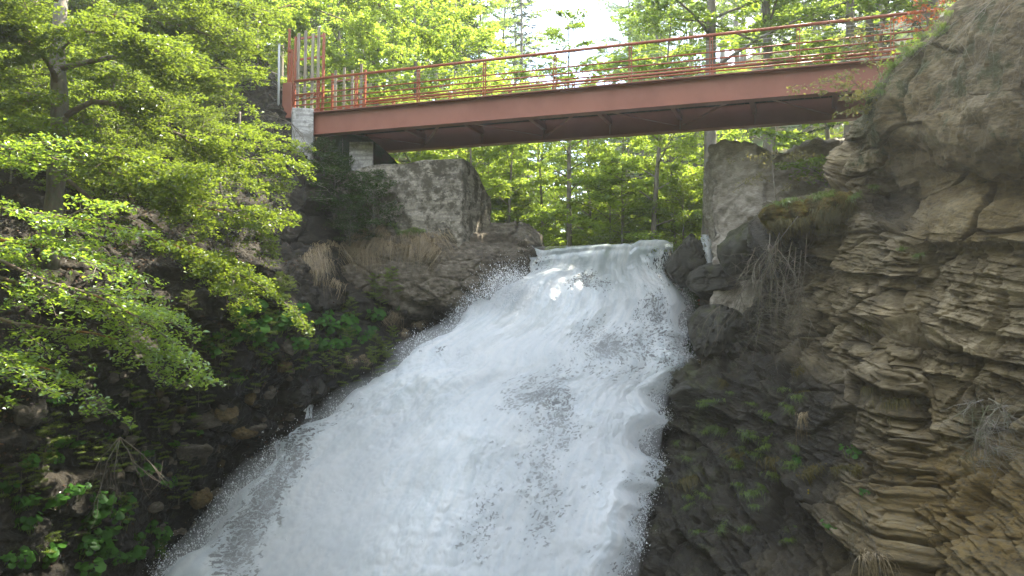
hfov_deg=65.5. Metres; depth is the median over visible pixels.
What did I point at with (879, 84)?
grass tuft
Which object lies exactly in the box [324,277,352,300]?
grass tuft
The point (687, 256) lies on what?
boulder
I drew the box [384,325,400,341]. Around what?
leafy shrub
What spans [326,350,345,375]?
leafy shrub
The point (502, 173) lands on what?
broadleaf tree
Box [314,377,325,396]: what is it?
bank stone
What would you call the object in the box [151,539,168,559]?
leafy shrub
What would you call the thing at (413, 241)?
grass tuft
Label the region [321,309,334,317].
butterbur plant
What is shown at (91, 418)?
bank stone
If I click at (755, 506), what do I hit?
grass tuft
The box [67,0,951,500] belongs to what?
ground
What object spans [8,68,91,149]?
leafy shrub
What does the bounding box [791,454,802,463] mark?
butterbur plant
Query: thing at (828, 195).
grass tuft
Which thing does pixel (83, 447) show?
leafy shrub
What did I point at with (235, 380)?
leafy shrub
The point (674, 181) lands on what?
broadleaf tree
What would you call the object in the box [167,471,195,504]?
leafy shrub
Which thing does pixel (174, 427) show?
bank stone
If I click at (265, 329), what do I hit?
butterbur plant
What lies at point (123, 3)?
leafy shrub
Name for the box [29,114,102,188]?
leafy shrub
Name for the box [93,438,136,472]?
leafy shrub
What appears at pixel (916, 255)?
grass tuft
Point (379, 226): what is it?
grass tuft
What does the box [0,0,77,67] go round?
leafy shrub
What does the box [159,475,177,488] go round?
butterbur plant
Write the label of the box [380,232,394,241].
grass tuft
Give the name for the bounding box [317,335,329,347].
butterbur plant
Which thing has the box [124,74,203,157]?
leafy shrub
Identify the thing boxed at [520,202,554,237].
leafy shrub
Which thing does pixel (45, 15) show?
leafy shrub
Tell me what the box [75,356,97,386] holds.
leafy shrub
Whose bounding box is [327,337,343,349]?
butterbur plant
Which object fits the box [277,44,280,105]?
fence post
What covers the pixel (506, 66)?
broadleaf tree
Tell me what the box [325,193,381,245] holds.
dark bush
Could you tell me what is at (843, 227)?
moss tuft
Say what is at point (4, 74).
leafy shrub
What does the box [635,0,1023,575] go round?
cliff
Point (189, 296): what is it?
leafy shrub
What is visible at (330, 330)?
butterbur plant
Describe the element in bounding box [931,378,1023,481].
dark brush
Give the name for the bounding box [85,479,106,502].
leafy shrub
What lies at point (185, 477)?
leafy shrub
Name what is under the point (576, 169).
broadleaf tree
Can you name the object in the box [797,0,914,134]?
spruce tree
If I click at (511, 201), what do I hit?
leafy shrub
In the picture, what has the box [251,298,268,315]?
butterbur plant
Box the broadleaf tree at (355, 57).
[314,1,397,104]
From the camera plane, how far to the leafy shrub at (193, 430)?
18.96 m
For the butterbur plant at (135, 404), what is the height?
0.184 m
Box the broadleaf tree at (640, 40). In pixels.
[613,0,676,79]
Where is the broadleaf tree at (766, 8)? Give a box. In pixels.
[620,0,844,152]
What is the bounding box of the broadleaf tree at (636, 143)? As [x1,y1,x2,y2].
[572,135,675,244]
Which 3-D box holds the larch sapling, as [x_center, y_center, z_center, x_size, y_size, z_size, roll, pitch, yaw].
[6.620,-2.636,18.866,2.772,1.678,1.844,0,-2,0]
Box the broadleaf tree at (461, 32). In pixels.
[386,20,542,174]
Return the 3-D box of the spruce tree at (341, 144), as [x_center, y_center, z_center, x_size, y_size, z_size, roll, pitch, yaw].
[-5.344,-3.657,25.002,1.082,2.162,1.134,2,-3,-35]
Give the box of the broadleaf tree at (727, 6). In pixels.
[706,0,841,138]
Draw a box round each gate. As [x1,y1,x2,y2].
[282,27,325,118]
[331,64,366,134]
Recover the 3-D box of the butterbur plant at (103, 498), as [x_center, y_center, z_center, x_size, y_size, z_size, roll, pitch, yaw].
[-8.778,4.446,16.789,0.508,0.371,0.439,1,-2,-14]
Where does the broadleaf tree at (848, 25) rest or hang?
on the ground
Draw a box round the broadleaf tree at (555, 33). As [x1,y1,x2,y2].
[512,7,613,246]
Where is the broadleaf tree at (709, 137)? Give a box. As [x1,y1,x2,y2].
[557,0,865,245]
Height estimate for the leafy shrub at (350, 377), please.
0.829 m
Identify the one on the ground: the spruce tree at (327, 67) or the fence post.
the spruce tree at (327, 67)
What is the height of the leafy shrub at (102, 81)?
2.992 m
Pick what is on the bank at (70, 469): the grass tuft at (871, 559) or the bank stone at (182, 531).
the bank stone at (182, 531)
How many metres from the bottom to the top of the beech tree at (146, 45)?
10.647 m
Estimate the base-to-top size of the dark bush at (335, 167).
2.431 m
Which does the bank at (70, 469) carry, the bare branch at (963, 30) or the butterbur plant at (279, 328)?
the butterbur plant at (279, 328)
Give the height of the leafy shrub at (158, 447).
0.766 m
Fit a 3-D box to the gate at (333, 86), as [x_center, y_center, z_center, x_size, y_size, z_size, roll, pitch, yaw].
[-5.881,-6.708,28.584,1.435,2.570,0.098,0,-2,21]
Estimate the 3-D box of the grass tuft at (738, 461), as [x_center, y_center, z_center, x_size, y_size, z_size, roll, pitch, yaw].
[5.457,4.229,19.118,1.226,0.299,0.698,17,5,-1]
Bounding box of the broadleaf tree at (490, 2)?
[382,0,520,104]
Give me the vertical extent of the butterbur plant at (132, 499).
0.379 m
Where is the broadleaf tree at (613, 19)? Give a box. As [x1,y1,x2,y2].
[607,0,730,179]
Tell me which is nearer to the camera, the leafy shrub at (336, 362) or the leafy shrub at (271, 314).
the leafy shrub at (271, 314)
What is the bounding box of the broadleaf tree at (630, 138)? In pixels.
[563,136,663,240]
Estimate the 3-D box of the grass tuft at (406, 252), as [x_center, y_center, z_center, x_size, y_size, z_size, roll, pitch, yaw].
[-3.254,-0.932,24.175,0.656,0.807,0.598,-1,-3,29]
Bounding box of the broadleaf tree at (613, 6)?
[588,0,661,66]
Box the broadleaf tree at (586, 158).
[560,84,628,196]
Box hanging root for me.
[835,501,896,574]
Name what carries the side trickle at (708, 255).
on the rock block
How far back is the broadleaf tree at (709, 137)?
28.38 m
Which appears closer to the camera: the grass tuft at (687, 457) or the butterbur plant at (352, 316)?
the grass tuft at (687, 457)
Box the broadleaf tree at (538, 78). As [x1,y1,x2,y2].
[514,71,581,187]
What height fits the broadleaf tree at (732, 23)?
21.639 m
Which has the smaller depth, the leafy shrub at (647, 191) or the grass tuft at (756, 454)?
the grass tuft at (756, 454)
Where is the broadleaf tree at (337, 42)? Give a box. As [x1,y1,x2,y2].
[263,0,373,106]
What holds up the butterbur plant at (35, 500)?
on the bank at (70, 469)
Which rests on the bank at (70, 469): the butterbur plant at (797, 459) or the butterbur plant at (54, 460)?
the butterbur plant at (54, 460)
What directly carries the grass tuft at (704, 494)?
on the cliff
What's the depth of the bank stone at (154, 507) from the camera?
18.70 m
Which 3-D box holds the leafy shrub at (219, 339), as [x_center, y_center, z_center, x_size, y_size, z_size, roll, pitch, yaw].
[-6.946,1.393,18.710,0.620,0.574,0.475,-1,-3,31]
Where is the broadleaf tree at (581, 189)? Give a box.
[550,138,618,195]
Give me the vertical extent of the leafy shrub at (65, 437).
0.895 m
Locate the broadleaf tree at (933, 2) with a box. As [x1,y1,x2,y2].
[921,0,939,33]
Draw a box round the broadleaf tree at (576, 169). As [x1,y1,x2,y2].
[534,138,606,246]
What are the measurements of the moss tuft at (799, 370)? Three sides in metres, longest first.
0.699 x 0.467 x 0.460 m
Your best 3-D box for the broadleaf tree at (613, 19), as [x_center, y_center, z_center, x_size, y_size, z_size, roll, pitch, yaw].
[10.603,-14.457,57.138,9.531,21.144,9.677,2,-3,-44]
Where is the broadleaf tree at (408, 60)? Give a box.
[316,0,457,104]
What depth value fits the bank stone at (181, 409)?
18.66 m
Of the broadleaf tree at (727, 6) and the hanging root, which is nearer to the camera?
the hanging root
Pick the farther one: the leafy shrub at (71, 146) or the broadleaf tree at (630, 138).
the broadleaf tree at (630, 138)
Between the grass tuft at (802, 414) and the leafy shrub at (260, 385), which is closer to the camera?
the grass tuft at (802, 414)
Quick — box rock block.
[702,137,844,312]
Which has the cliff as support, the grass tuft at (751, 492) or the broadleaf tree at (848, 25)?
the grass tuft at (751, 492)
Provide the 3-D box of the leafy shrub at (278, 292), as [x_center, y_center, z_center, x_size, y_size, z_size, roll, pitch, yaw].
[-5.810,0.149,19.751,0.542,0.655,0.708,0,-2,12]
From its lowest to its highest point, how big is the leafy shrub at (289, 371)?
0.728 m
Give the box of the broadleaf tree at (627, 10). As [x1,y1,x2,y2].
[603,0,704,156]
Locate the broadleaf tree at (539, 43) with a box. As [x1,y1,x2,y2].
[483,0,573,176]
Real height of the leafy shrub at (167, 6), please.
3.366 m
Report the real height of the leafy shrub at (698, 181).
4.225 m
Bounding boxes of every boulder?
[663,233,706,287]
[669,379,709,416]
[686,262,740,300]
[687,304,742,359]
[717,220,764,280]
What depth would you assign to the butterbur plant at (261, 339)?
19.18 m
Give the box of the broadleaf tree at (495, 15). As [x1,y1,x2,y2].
[469,0,552,158]
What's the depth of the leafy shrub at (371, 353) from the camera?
22.33 m
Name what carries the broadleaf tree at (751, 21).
on the ground
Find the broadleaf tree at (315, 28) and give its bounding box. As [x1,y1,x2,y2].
[264,2,367,107]
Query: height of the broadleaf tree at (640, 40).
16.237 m
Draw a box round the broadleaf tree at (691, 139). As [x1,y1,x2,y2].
[571,1,722,239]
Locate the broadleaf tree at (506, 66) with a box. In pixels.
[424,23,545,203]
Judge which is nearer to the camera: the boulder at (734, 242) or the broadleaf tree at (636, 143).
the boulder at (734, 242)
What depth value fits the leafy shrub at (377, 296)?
23.81 m
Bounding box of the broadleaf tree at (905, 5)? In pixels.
[747,0,937,185]
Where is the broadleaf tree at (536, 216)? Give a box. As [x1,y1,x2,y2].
[481,66,570,246]
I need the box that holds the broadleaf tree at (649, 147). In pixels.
[592,45,703,242]
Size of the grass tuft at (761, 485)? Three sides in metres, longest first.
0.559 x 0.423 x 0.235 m
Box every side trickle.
[304,405,313,418]
[700,235,712,263]
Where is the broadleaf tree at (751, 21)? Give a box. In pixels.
[749,0,804,52]
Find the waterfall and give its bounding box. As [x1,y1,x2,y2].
[162,239,688,575]
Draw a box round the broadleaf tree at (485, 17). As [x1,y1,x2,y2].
[462,14,510,67]
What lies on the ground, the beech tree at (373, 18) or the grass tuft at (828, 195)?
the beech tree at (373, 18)
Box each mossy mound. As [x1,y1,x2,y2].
[758,199,808,231]
[804,191,856,230]
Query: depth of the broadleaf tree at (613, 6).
98.19 m
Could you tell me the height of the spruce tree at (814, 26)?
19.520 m
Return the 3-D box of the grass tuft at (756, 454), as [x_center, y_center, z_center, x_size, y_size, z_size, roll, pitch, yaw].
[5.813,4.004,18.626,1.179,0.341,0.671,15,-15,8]
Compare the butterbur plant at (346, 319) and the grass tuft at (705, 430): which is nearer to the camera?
the grass tuft at (705, 430)
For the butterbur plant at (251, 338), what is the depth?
19.21 m
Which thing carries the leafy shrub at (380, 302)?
on the bedrock
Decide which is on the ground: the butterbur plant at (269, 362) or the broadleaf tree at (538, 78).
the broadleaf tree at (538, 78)
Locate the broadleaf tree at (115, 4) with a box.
[67,0,126,68]
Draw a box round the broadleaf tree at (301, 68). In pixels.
[281,0,385,93]
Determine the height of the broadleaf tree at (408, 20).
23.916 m
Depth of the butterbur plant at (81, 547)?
16.77 m
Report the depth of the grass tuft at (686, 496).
19.34 m
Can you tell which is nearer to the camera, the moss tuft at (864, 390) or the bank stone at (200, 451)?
the moss tuft at (864, 390)
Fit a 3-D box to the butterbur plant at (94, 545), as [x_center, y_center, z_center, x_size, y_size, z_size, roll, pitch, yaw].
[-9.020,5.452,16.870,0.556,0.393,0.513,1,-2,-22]
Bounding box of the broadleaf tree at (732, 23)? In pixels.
[680,3,781,68]
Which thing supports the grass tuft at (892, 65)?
on the cliff
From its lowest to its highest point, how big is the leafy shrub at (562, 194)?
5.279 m
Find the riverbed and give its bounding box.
[174,251,694,575]
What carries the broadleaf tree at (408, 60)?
on the ground
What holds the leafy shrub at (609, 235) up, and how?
on the ground
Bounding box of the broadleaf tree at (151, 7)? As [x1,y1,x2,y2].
[94,0,158,16]
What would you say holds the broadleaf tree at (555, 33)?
on the ground
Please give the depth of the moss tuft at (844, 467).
15.76 m
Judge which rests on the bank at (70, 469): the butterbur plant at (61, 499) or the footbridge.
the butterbur plant at (61, 499)
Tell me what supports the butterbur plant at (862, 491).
on the cliff
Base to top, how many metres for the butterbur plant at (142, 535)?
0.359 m
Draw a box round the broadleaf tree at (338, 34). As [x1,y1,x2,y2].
[299,0,405,106]
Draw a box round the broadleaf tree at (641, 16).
[605,2,688,199]
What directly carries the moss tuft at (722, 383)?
hanging from the cliff
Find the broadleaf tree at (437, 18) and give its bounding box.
[323,0,511,162]
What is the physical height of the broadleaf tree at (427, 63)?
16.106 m
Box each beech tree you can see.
[0,0,317,338]
[0,118,225,428]
[117,0,458,102]
[178,112,319,335]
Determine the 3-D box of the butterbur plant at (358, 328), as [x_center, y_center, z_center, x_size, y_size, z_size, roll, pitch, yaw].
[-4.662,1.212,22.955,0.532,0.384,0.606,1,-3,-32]
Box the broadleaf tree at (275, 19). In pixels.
[246,8,285,45]
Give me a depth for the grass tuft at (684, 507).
19.17 m
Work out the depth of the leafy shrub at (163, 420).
18.27 m
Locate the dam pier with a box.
[327,158,490,246]
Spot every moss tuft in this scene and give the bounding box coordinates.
[669,472,707,495]
[712,443,742,470]
[715,377,728,389]
[737,451,746,468]
[756,456,781,476]
[774,217,792,227]
[779,230,793,252]
[781,215,816,234]
[790,365,804,379]
[796,462,827,486]
[808,208,838,227]
[816,201,849,224]
[828,464,853,479]
[834,199,860,222]
[836,218,852,231]
[848,461,864,479]
[858,321,877,340]
[859,385,883,403]
[868,396,921,427]
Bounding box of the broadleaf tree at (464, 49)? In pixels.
[443,8,499,88]
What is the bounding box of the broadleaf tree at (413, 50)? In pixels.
[397,7,448,158]
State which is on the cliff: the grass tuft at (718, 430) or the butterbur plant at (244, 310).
the grass tuft at (718, 430)
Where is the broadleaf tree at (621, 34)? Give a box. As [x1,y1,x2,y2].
[603,1,686,82]
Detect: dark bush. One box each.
[301,134,350,172]
[305,150,379,227]
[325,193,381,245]
[333,168,404,234]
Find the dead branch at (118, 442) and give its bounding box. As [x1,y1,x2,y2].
[79,437,171,527]
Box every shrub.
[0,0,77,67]
[0,0,88,88]
[0,0,98,108]
[0,1,83,109]
[0,26,48,89]
[0,41,87,135]
[0,84,75,163]
[0,97,45,186]
[0,388,24,409]
[0,464,25,501]
[1,52,72,117]
[6,447,43,491]
[8,0,136,30]
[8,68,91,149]
[21,81,151,203]
[23,78,148,189]
[26,473,56,506]
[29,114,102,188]
[34,419,61,434]
[34,444,56,480]
[35,404,65,432]
[35,426,57,453]
[35,449,51,471]
[36,525,60,561]
[41,113,164,213]
[44,55,112,129]
[45,0,109,47]
[45,62,182,168]
[48,0,126,64]
[48,41,184,165]
[53,413,84,444]
[53,518,79,541]
[66,53,152,145]
[67,0,99,56]
[67,47,152,129]
[69,436,99,453]
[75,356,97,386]
[77,430,107,464]
[78,394,106,413]
[84,8,180,101]
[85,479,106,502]
[88,4,165,95]
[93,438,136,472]
[102,129,171,205]
[108,0,230,43]
[109,361,134,373]
[110,492,138,525]
[119,378,145,402]
[120,427,146,454]
[121,399,154,419]
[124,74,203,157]
[127,42,234,135]
[147,435,171,462]
[148,82,214,131]
[151,403,182,431]
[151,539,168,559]
[155,2,219,89]
[157,63,237,133]
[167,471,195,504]
[169,0,258,82]
[170,393,202,411]
[171,103,234,163]
[172,155,217,216]
[175,400,201,424]
[177,290,202,316]
[177,457,207,484]
[182,377,216,406]
[186,418,202,437]
[194,3,275,102]
[196,81,253,144]
[207,336,226,359]
[211,342,230,371]
[214,328,238,359]
[214,354,248,388]
[226,0,310,67]
[246,336,268,363]
[246,367,268,389]
[256,308,280,337]
[257,342,268,359]
[261,351,278,360]
[266,51,309,107]
[266,281,288,303]
[268,286,290,311]
[271,271,295,297]
[285,276,298,293]
[285,317,318,350]
[286,358,302,374]
[300,346,317,368]
[301,330,319,361]
[309,93,350,109]
[319,353,331,369]
[324,349,345,377]
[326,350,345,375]
[329,351,341,366]
[338,367,360,387]
[341,296,361,315]
[341,327,359,352]
[342,352,352,367]
[360,346,386,375]
[362,273,382,297]
[368,333,385,356]
[373,289,384,302]
[374,295,388,307]
[376,342,398,369]
[377,266,402,294]
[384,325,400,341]
[390,153,425,163]
[424,149,478,170]
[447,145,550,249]
[485,158,556,248]
[486,169,547,234]
[491,177,540,224]
[491,189,551,230]
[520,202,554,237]
[529,175,599,249]
[532,185,572,249]
[546,211,586,247]
[554,163,647,245]
[555,159,680,255]
[572,186,638,245]
[605,160,694,252]
[633,161,702,251]
[659,191,698,245]
[666,188,702,251]
[670,165,703,250]
[678,179,702,237]
[731,132,762,147]
[786,12,937,128]
[795,123,843,142]
[855,0,955,41]
[877,0,957,67]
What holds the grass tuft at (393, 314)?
on the bank at (70, 469)
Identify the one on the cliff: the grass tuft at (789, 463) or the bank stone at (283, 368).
the grass tuft at (789, 463)
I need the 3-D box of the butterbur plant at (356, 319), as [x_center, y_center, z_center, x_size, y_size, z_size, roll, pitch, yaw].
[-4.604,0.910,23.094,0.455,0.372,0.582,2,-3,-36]
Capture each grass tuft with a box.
[302,255,314,275]
[303,249,325,279]
[304,259,324,281]
[308,247,325,271]
[309,265,333,298]
[310,242,336,258]
[313,256,341,295]
[317,247,333,270]
[317,256,348,274]
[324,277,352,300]
[326,239,343,266]
[336,237,368,271]
[341,242,371,268]
[346,229,376,258]
[348,244,381,284]
[348,250,371,266]
[349,241,371,262]
[351,235,387,259]
[363,238,399,272]
[364,238,393,255]
[368,237,384,265]
[369,224,389,240]
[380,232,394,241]
[382,311,403,326]
[383,246,394,260]
[384,222,401,227]
[394,232,411,249]
[395,244,418,267]
[398,244,413,263]
[402,229,421,237]
[404,237,433,265]
[404,237,437,259]
[406,238,445,278]
[407,231,444,273]
[413,227,429,234]
[415,320,429,330]
[416,235,447,249]
[419,244,439,266]
[425,228,463,264]
[679,456,691,461]
[681,494,694,502]
[681,502,695,510]
[690,529,706,535]
[693,489,709,499]
[695,397,731,406]
[698,426,711,434]
[710,423,729,438]
[714,519,731,536]
[718,455,743,470]
[729,482,745,490]
[731,427,765,447]
[731,464,743,471]
[734,488,768,502]
[734,523,751,532]
[737,449,766,461]
[746,434,764,441]
[747,503,764,510]
[753,443,773,453]
[757,409,772,423]
[757,482,766,491]
[758,433,772,443]
[760,470,780,481]
[772,386,791,393]
[775,196,803,207]
[776,402,795,415]
[777,458,804,470]
[781,537,797,543]
[786,442,800,455]
[789,393,805,400]
[794,411,813,442]
[804,194,822,201]
[821,192,840,196]
[836,192,873,206]
[850,548,902,575]
[864,184,886,190]
[867,87,885,98]
[868,81,885,91]
[873,69,892,84]
[883,56,901,71]
[895,44,911,55]
[895,246,909,251]
[902,42,926,59]
[910,32,926,38]
[911,251,926,258]
[923,25,951,39]
[932,10,953,18]
[934,23,950,32]
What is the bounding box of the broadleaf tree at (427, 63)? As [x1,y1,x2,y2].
[368,0,502,163]
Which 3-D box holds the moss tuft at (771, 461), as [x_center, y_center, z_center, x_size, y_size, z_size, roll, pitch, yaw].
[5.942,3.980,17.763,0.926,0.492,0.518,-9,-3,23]
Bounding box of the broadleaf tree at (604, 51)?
[590,45,646,154]
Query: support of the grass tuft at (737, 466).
on the cliff
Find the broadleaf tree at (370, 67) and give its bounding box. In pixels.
[300,0,441,106]
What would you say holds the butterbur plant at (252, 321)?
on the bank at (70, 469)
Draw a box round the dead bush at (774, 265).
[692,216,844,391]
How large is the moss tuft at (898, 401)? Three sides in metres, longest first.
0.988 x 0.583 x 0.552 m
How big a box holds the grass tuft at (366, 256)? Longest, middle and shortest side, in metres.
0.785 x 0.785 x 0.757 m
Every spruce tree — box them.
[284,0,379,110]
[332,138,352,201]
[333,0,410,163]
[422,0,498,171]
[499,0,546,184]
[631,157,667,254]
[778,0,865,149]
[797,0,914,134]
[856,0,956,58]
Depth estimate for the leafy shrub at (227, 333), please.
18.79 m
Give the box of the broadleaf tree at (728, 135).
[699,0,830,149]
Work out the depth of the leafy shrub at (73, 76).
21.17 m
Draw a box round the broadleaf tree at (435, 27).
[318,0,464,162]
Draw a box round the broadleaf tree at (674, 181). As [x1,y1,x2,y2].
[645,176,704,252]
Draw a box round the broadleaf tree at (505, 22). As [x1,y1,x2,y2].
[428,0,520,173]
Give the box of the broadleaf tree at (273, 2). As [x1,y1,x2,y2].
[111,0,276,11]
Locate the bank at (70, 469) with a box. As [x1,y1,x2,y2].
[0,38,454,575]
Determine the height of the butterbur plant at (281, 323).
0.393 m
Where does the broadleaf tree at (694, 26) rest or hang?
on the ground
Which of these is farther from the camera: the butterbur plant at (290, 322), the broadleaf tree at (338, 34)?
the broadleaf tree at (338, 34)
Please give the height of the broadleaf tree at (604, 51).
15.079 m
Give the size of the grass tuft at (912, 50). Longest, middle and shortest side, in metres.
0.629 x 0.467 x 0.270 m
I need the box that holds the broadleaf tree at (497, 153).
[432,72,530,219]
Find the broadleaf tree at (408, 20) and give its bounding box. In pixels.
[381,2,476,57]
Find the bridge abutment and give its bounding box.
[291,108,372,169]
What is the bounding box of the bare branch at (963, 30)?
[871,0,1018,97]
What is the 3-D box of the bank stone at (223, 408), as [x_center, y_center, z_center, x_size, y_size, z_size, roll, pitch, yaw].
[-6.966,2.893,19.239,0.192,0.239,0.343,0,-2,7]
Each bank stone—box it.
[10,399,47,427]
[76,531,86,536]
[83,415,99,422]
[84,383,91,388]
[108,370,118,382]
[119,419,131,435]
[120,371,128,378]
[120,390,126,396]
[124,466,135,471]
[125,435,138,446]
[147,501,163,512]
[156,397,169,410]
[158,523,165,531]
[168,420,180,434]
[169,456,173,464]
[173,379,193,390]
[176,405,187,413]
[176,442,213,460]
[177,528,186,534]
[189,487,212,509]
[191,416,203,422]
[212,487,222,497]
[214,406,238,421]
[217,459,225,467]
[219,404,227,411]
[231,426,258,438]
[244,392,255,405]
[248,423,266,430]
[262,382,275,399]
[277,361,292,372]
[280,338,298,355]
[285,413,294,420]
[288,384,310,404]
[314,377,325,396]
[326,365,334,374]
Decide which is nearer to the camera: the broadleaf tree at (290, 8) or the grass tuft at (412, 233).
the grass tuft at (412, 233)
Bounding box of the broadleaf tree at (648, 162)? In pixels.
[623,132,703,252]
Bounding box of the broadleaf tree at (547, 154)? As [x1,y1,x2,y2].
[514,88,602,248]
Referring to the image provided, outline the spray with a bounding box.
[145,251,699,575]
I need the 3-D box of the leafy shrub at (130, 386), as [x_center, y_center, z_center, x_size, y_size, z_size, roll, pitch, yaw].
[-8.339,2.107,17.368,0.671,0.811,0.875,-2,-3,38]
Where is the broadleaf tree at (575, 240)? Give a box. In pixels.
[537,75,632,243]
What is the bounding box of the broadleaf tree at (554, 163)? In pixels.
[543,141,574,239]
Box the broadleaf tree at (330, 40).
[246,0,386,109]
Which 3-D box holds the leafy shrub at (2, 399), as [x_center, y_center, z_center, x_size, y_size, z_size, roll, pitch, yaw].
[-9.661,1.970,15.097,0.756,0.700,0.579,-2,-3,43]
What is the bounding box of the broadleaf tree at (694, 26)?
[649,0,723,167]
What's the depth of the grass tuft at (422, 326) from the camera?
24.59 m
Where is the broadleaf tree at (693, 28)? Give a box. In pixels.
[663,1,720,63]
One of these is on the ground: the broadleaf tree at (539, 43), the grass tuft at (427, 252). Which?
the broadleaf tree at (539, 43)
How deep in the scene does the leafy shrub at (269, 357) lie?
19.52 m
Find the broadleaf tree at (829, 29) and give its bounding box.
[756,0,879,150]
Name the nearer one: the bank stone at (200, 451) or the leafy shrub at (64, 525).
the leafy shrub at (64, 525)
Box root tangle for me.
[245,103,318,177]
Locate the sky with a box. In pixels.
[319,0,910,231]
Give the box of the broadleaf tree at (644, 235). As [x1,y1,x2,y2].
[563,154,681,253]
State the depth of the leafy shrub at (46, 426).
15.90 m
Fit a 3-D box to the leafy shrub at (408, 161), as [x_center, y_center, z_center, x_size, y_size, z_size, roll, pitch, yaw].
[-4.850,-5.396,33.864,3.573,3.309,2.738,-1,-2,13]
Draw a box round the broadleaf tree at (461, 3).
[404,0,563,237]
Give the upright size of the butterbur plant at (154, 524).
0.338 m
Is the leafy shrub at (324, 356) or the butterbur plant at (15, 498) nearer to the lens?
the butterbur plant at (15, 498)
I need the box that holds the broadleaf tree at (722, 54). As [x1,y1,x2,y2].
[669,0,726,65]
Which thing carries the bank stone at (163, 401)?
on the bank at (70, 469)
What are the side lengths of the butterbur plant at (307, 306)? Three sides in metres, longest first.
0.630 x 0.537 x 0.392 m
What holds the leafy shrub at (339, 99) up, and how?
on the ground
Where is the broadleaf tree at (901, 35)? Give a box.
[805,1,913,44]
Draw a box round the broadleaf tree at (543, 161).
[514,152,573,248]
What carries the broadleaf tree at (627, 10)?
on the ground
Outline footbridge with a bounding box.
[294,9,944,152]
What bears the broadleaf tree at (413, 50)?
on the ground
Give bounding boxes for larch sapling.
[726,144,829,200]
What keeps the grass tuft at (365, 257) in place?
on the bedrock
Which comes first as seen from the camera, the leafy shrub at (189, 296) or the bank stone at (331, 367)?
the leafy shrub at (189, 296)
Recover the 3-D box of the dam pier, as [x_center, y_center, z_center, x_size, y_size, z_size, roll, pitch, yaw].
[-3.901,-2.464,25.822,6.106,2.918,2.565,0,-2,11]
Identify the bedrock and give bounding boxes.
[341,221,544,325]
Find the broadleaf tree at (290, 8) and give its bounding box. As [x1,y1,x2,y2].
[244,0,316,44]
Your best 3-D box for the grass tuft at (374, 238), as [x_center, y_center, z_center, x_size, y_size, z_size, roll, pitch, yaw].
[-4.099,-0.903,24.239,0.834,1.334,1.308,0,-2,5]
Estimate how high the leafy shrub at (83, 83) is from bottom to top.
2.968 m
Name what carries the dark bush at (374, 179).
on the bedrock
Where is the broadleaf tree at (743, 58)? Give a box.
[700,8,778,63]
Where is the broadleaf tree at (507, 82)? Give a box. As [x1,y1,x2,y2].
[479,77,563,224]
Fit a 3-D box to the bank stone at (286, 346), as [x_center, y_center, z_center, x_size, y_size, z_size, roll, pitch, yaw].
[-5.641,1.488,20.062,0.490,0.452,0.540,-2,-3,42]
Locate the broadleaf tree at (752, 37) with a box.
[719,0,801,72]
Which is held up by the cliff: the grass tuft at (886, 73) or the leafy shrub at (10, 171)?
the grass tuft at (886, 73)
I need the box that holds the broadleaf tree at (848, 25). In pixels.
[737,0,857,134]
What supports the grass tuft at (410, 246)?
on the bedrock
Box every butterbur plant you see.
[0,480,20,497]
[0,545,35,568]
[10,495,32,513]
[11,495,32,514]
[13,517,33,531]
[16,492,42,510]
[19,453,40,467]
[19,511,43,534]
[41,554,58,568]
[42,491,69,511]
[42,542,66,561]
[46,396,66,406]
[46,452,64,463]
[52,434,64,446]
[60,436,75,447]
[64,483,85,499]
[67,482,91,496]
[69,440,85,447]
[74,542,91,560]
[74,553,106,575]
[80,509,97,528]
[80,530,112,550]
[80,537,100,555]
[82,361,97,371]
[82,516,94,526]
[84,509,100,524]
[88,526,109,539]
[90,491,108,508]
[93,546,118,559]
[95,506,113,524]
[95,547,114,557]
[98,525,122,543]
[100,539,118,553]
[102,491,116,509]
[104,432,113,441]
[109,505,125,523]
[111,551,127,565]
[118,492,136,509]
[120,510,134,530]
[120,546,146,563]
[127,542,148,561]
[130,401,141,407]
[133,529,149,542]
[136,462,154,476]
[141,450,149,457]
[145,519,157,533]
[148,462,162,472]
[152,537,170,549]
[153,522,172,539]
[155,547,168,563]
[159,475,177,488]
[168,440,179,447]
[172,378,185,385]
[198,334,208,341]
[209,347,223,358]
[224,328,239,342]
[226,372,240,382]
[230,334,246,345]
[231,302,253,319]
[235,318,255,333]
[240,329,258,341]
[246,317,259,328]
[247,321,269,336]
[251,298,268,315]
[252,334,266,346]
[258,314,274,326]
[261,355,273,364]
[266,341,277,350]
[270,324,289,337]
[272,314,288,326]
[273,311,300,325]
[275,308,294,321]
[287,319,300,330]
[290,337,299,345]
[293,336,309,353]
[297,300,311,312]
[315,313,335,330]
[316,346,328,351]
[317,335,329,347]
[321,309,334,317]
[325,325,337,336]
[327,334,351,348]
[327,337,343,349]
[335,315,352,331]
[342,309,354,322]
[345,324,361,334]
[347,313,359,324]
[354,334,367,343]
[363,330,376,338]
[365,307,378,318]
[367,308,385,321]
[367,325,378,333]
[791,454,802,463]
[820,519,837,533]
[839,444,861,458]
[859,488,870,498]
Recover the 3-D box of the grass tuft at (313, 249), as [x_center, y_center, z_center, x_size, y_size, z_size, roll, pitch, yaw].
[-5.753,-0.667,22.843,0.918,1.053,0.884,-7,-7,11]
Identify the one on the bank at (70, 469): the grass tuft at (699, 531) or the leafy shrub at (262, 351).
the leafy shrub at (262, 351)
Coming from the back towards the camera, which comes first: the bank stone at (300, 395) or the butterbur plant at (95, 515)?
the bank stone at (300, 395)

